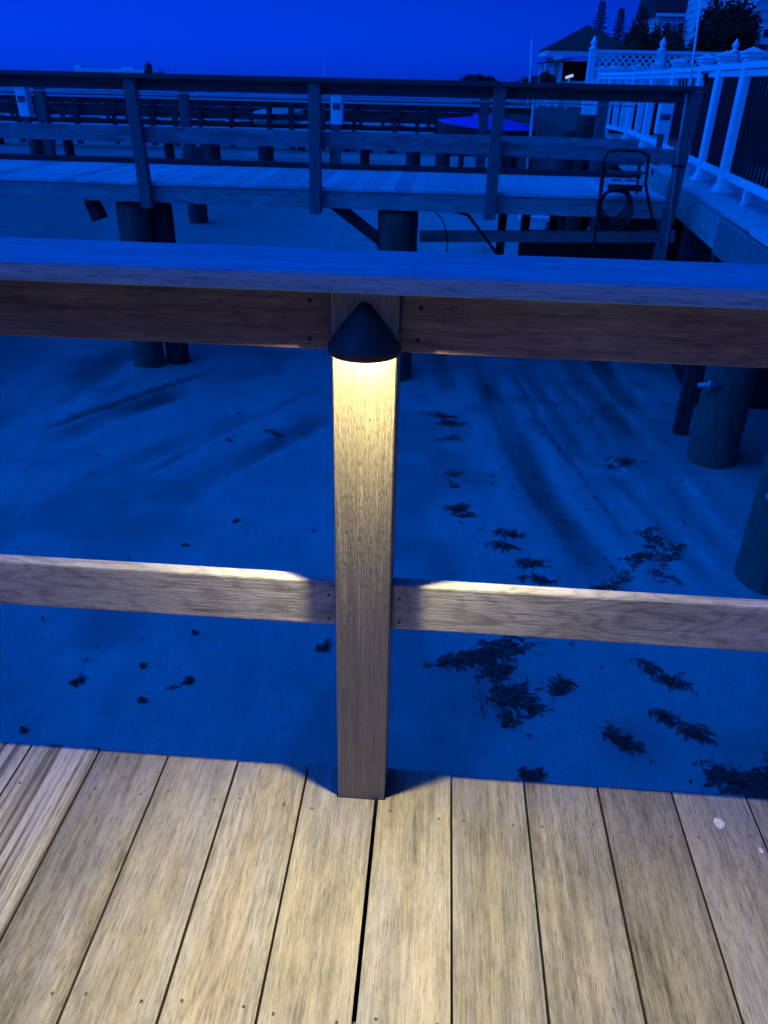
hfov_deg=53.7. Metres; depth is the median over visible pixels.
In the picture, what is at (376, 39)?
sky
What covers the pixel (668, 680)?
seaweed clump
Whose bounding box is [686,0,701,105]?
white pole
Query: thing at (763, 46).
window
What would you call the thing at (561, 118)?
yard ground
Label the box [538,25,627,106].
gazebo
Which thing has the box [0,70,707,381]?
timber pier
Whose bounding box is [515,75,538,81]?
trees
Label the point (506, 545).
seaweed clump
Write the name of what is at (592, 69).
lattice fence
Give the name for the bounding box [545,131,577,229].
mooring pile
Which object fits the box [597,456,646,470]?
seaweed clump
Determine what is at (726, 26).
tall shrub
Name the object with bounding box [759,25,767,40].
window
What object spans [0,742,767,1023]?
timber deck
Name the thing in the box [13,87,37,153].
power pedestal
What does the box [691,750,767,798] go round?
seaweed clump
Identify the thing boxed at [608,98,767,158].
hedge
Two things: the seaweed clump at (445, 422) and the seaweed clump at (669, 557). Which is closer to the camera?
the seaweed clump at (669, 557)
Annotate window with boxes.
[662,21,672,32]
[677,22,684,34]
[755,40,767,52]
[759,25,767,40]
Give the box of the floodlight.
[702,72,709,82]
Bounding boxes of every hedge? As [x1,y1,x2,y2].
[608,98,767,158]
[614,11,687,89]
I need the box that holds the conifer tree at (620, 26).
[606,8,626,60]
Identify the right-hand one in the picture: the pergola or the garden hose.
the garden hose
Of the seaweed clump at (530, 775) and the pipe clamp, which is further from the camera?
the pipe clamp
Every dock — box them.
[0,88,531,124]
[0,90,472,154]
[0,91,531,174]
[9,88,524,112]
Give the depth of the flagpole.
31.55 m
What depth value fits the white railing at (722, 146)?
6.76 m
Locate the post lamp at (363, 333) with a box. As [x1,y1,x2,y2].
[327,302,400,362]
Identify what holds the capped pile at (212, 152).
in the sand beach
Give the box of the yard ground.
[510,99,765,166]
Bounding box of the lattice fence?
[581,36,767,114]
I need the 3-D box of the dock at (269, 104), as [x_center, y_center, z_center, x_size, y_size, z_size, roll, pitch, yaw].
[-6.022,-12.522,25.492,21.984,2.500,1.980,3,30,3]
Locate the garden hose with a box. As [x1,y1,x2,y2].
[596,186,632,229]
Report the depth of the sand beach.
5.22 m
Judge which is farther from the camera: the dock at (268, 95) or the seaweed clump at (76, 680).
the dock at (268, 95)
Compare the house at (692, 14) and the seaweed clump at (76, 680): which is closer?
the seaweed clump at (76, 680)
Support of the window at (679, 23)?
in the house at (671, 12)
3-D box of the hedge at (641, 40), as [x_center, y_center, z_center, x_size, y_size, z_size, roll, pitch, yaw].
[8.992,-13.733,23.735,3.649,3.313,2.233,3,30,3]
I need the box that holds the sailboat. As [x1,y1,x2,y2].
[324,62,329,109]
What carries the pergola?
on the yard ground
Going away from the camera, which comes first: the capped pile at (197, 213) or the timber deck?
the timber deck
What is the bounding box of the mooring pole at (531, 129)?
[518,100,535,245]
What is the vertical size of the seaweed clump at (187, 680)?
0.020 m
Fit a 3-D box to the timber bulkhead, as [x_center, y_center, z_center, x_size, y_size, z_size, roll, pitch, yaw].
[5.370,-12.633,26.009,1.970,1.940,24.180,3,30,3]
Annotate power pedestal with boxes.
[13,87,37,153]
[330,95,343,163]
[651,103,674,174]
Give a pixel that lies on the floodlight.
(705, 77)
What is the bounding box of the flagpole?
[526,39,532,104]
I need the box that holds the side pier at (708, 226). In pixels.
[604,133,767,595]
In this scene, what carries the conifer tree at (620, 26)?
on the yard ground
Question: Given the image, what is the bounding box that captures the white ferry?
[73,58,163,77]
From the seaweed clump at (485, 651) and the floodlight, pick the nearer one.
the seaweed clump at (485, 651)
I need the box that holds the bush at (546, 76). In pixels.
[538,71,555,82]
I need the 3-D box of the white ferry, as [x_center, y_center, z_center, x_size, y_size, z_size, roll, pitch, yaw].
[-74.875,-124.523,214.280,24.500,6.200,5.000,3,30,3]
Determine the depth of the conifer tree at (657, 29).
40.53 m
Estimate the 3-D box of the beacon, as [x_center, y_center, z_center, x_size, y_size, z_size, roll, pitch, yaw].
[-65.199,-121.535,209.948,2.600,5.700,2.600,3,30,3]
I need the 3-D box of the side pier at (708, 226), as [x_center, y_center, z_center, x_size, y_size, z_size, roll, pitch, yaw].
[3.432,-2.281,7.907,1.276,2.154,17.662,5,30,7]
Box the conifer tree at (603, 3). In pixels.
[577,0,609,60]
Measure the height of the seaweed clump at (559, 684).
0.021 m
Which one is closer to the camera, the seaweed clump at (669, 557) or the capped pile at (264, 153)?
the seaweed clump at (669, 557)
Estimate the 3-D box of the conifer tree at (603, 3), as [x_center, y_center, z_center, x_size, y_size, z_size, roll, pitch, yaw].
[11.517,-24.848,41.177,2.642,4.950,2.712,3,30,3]
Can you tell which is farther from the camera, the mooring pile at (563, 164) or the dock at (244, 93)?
the dock at (244, 93)
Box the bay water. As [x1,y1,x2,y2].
[0,87,526,115]
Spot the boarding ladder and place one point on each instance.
(637, 188)
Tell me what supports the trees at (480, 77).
on the far shore
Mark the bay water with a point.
(476, 114)
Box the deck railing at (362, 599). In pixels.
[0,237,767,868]
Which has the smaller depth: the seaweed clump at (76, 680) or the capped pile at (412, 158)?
the seaweed clump at (76, 680)
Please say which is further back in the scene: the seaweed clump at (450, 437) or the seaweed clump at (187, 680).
the seaweed clump at (450, 437)
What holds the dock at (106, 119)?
on the sand beach
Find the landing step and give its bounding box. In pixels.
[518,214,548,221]
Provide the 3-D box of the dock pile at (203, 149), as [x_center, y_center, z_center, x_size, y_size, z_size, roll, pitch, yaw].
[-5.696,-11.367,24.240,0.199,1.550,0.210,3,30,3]
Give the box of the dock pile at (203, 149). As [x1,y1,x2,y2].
[202,144,204,158]
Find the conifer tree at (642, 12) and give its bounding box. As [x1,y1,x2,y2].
[627,5,649,45]
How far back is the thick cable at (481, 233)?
7.01 m
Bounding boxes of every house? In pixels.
[635,0,688,35]
[682,0,767,65]
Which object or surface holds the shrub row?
on the yard ground
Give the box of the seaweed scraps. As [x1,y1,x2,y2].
[14,357,741,782]
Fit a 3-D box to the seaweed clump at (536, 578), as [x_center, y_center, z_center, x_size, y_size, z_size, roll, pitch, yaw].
[0.953,0.364,4.747,0.326,0.027,0.349,3,30,3]
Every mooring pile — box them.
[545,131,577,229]
[565,114,595,229]
[590,161,618,229]
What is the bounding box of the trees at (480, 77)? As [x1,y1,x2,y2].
[459,73,497,80]
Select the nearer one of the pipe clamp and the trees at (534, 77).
the pipe clamp
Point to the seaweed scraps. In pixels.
(142, 665)
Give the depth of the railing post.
6.43 m
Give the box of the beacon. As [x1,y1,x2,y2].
[144,61,152,78]
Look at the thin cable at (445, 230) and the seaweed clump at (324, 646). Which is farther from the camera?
the thin cable at (445, 230)
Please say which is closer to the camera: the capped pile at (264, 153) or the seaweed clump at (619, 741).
the seaweed clump at (619, 741)
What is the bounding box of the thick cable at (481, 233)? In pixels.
[453,212,498,254]
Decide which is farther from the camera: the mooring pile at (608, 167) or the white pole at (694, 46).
the mooring pile at (608, 167)
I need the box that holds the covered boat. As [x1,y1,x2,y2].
[438,116,533,135]
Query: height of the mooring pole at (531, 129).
2.600 m
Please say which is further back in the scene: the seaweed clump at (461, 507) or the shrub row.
the shrub row
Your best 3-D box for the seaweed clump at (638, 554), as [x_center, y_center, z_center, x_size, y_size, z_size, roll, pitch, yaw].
[1.512,0.379,4.739,0.602,0.053,0.416,-6,30,-12]
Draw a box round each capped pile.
[181,147,207,223]
[204,144,219,165]
[257,146,272,160]
[406,152,420,171]
[435,153,449,172]
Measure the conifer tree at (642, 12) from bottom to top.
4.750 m
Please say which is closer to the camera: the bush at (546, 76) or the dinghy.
the bush at (546, 76)
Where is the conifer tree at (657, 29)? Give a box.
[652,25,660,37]
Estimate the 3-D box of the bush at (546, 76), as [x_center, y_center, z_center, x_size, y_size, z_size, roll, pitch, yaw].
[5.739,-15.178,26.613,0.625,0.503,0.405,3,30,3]
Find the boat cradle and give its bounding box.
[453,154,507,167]
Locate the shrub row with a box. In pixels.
[623,20,680,43]
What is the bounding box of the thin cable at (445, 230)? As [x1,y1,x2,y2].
[435,212,447,252]
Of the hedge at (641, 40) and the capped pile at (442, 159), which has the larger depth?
the hedge at (641, 40)
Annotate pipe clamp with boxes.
[697,380,721,393]
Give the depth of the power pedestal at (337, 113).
7.85 m
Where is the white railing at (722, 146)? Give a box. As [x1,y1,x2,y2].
[588,47,767,205]
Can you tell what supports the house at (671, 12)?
on the yard ground
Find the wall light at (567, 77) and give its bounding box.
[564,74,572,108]
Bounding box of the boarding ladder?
[591,148,657,257]
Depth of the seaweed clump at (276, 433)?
6.51 m
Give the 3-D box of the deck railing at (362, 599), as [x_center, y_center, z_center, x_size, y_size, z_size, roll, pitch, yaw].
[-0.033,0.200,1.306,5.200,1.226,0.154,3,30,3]
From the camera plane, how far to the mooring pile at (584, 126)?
12.42 m
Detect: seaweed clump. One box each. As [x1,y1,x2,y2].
[68,673,86,687]
[166,675,194,689]
[263,428,284,436]
[314,638,333,651]
[420,411,472,426]
[423,635,554,728]
[435,434,458,441]
[437,502,475,517]
[442,469,462,487]
[485,528,526,553]
[510,556,561,585]
[515,766,547,781]
[545,672,578,701]
[589,549,682,590]
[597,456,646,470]
[598,720,645,754]
[629,658,693,694]
[631,525,686,564]
[648,707,717,745]
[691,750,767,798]
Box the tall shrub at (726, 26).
[683,0,763,67]
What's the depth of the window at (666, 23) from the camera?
50.30 m
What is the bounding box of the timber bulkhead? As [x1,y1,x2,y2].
[508,114,591,226]
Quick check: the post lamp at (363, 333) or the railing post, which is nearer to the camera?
the post lamp at (363, 333)
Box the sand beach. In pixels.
[0,113,767,794]
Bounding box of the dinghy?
[253,108,302,123]
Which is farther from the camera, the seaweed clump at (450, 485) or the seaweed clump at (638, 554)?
the seaweed clump at (450, 485)
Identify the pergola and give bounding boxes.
[535,57,574,107]
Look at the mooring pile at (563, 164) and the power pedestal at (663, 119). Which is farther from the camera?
the mooring pile at (563, 164)
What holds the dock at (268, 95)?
on the sand beach
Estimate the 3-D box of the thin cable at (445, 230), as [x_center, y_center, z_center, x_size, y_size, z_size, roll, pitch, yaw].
[0.571,-2.353,7.823,0.150,1.590,1.214,4,30,4]
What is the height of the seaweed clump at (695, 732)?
0.029 m
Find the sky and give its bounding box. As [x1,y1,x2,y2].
[0,0,640,81]

